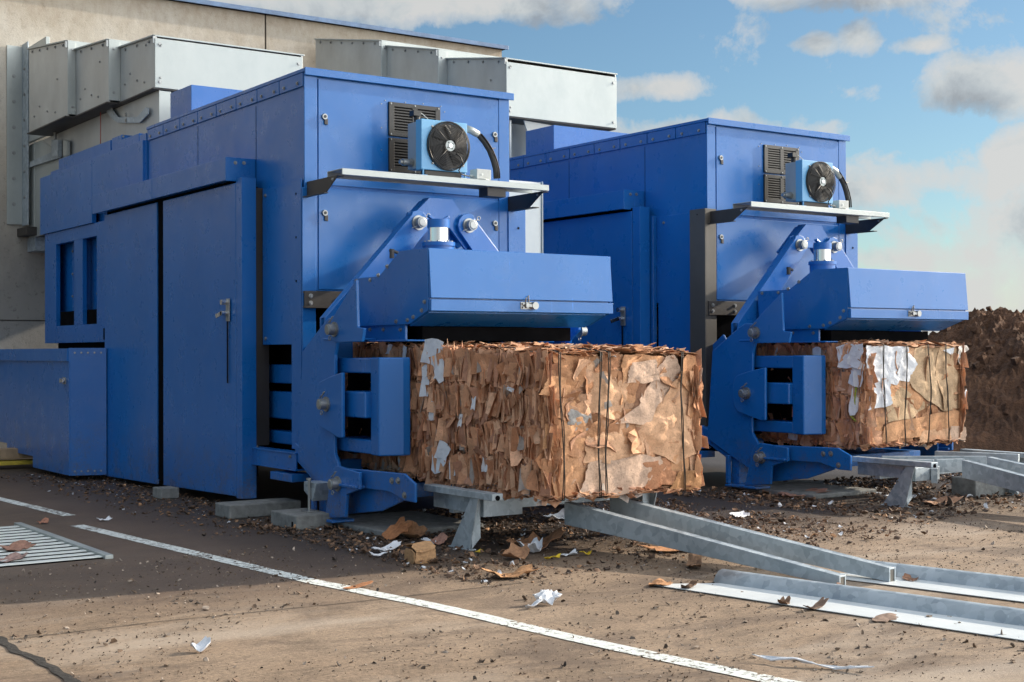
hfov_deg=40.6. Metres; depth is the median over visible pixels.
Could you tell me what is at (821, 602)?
cardboard scrap
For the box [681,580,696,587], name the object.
cardboard scrap
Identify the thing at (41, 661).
expansion joint
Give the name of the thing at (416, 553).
cardboard scrap
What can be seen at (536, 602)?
paper scrap
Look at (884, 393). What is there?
cardboard bale
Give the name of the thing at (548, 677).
grit
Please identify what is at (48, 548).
slatted grid
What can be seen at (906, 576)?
cardboard scrap
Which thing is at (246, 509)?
concrete block
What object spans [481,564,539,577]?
cardboard scrap
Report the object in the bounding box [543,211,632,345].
side door
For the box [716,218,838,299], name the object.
front door
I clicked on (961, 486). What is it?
concrete block
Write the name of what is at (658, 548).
cardboard scrap
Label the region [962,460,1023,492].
ramp channel
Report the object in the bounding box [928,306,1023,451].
soil heap
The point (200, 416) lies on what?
side door
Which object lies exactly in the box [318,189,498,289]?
front door
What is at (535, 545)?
paper scrap
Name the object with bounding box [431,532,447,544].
cardboard scrap
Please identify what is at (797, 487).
concrete block
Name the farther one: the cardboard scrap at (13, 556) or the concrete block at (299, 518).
the concrete block at (299, 518)
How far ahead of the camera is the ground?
8.13 m
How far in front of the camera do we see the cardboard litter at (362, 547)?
11.20 m
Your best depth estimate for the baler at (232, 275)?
13.25 m
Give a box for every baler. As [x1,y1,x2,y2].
[0,67,656,550]
[501,117,1023,507]
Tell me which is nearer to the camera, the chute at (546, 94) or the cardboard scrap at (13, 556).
the cardboard scrap at (13, 556)
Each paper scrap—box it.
[190,636,210,651]
[369,551,387,555]
[372,541,400,550]
[421,537,435,543]
[516,537,542,552]
[526,599,542,607]
[533,589,561,604]
[543,508,563,518]
[561,549,577,555]
[729,511,749,516]
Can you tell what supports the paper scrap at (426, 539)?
on the ground
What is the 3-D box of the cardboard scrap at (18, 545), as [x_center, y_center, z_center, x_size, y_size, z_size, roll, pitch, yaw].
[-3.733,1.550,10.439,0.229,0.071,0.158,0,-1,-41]
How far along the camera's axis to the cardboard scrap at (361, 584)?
8.79 m
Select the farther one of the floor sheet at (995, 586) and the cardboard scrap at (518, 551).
the cardboard scrap at (518, 551)
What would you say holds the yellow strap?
on the ground
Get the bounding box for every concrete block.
[153,486,178,498]
[215,498,300,518]
[271,508,331,530]
[332,511,482,536]
[733,481,875,498]
[951,476,1008,497]
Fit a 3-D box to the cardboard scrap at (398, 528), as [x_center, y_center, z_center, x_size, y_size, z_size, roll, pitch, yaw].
[-0.928,1.505,11.117,0.178,0.154,0.287,-1,-1,40]
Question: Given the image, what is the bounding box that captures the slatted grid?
[0,522,112,567]
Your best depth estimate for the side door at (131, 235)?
15.62 m
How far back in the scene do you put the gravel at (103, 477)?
14.16 m
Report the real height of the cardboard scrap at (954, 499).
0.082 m
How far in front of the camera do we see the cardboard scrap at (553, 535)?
10.41 m
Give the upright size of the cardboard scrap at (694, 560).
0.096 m
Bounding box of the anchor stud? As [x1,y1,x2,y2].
[301,478,328,512]
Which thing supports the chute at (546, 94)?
on the baler at (726, 246)
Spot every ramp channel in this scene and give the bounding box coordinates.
[564,501,845,584]
[610,498,895,581]
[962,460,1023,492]
[987,457,1023,473]
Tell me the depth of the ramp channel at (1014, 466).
13.22 m
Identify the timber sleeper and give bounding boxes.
[0,447,32,465]
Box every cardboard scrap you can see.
[0,540,35,551]
[0,552,27,562]
[37,517,48,523]
[343,581,372,588]
[382,517,411,539]
[401,520,427,537]
[404,541,435,563]
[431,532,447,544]
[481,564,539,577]
[500,542,529,559]
[506,527,564,549]
[639,545,679,550]
[648,578,672,585]
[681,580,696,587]
[685,553,701,566]
[777,488,828,495]
[778,596,790,603]
[803,597,828,609]
[872,613,897,621]
[902,573,918,580]
[922,496,963,505]
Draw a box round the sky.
[210,0,1023,334]
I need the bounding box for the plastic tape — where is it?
[752,654,873,669]
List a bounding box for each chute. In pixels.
[7,34,303,252]
[314,38,616,157]
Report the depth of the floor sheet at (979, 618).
8.03 m
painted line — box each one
[0,497,72,515]
[73,525,800,681]
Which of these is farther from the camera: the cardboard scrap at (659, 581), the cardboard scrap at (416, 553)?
the cardboard scrap at (416, 553)
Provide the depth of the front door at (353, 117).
13.00 m
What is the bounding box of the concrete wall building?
[0,0,508,447]
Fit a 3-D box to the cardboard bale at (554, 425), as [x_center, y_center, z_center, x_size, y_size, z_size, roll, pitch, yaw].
[-0.066,0.598,11.775,1.706,1.284,3.440,0,-1,-35]
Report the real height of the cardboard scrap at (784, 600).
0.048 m
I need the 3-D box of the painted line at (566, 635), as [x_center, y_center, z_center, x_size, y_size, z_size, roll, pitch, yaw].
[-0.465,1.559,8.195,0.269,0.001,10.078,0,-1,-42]
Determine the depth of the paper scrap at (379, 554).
10.07 m
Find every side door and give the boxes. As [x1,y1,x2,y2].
[105,202,158,483]
[163,183,236,495]
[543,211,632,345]
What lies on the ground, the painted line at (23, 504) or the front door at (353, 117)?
the painted line at (23, 504)
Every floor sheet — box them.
[655,569,1023,640]
[841,560,1023,601]
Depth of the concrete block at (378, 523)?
11.77 m
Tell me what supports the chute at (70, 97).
on the baler at (232, 275)
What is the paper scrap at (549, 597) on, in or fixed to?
on the ground
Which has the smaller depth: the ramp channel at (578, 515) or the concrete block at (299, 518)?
the ramp channel at (578, 515)
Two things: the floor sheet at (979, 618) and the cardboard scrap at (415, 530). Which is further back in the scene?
the cardboard scrap at (415, 530)
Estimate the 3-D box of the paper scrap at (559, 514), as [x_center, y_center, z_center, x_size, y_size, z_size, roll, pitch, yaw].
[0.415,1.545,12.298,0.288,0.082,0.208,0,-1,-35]
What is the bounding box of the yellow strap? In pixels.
[544,553,560,558]
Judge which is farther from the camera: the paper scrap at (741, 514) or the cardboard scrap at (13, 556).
the paper scrap at (741, 514)
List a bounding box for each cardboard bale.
[337,338,708,507]
[755,338,968,450]
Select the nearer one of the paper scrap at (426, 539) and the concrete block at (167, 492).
the paper scrap at (426, 539)
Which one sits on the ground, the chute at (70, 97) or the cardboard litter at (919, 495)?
the cardboard litter at (919, 495)
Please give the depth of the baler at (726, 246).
15.52 m
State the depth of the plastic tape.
6.55 m
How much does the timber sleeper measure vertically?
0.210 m
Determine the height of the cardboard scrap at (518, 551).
0.103 m
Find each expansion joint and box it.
[0,636,81,681]
[8,582,523,639]
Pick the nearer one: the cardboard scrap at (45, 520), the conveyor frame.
the cardboard scrap at (45, 520)
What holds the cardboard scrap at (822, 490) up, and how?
on the concrete block at (797, 487)
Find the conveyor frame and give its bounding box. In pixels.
[882,451,1019,482]
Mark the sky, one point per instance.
(928, 95)
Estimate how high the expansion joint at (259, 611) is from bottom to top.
0.001 m
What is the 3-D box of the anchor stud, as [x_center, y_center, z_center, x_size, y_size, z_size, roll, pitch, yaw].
[-1.682,1.319,11.923,0.270,0.290,0.239,0,-1,-35]
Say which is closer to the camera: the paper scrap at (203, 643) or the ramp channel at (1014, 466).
the paper scrap at (203, 643)
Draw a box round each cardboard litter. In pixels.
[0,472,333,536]
[239,497,934,586]
[668,472,1023,524]
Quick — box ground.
[0,451,1023,681]
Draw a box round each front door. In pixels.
[318,79,498,195]
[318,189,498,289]
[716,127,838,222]
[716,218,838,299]
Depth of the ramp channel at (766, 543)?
9.68 m
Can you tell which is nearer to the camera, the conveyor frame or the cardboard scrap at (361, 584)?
the cardboard scrap at (361, 584)
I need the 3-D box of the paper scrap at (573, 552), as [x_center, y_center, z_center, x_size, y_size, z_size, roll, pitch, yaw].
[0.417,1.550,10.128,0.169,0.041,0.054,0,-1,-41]
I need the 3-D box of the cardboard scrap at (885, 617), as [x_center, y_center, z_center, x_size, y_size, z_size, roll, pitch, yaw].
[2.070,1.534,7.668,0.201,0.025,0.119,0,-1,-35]
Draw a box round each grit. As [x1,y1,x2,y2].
[0,493,1023,681]
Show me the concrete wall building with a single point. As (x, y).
(22, 284)
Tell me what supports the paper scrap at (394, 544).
on the ground
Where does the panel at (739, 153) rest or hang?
in the baler at (726, 246)

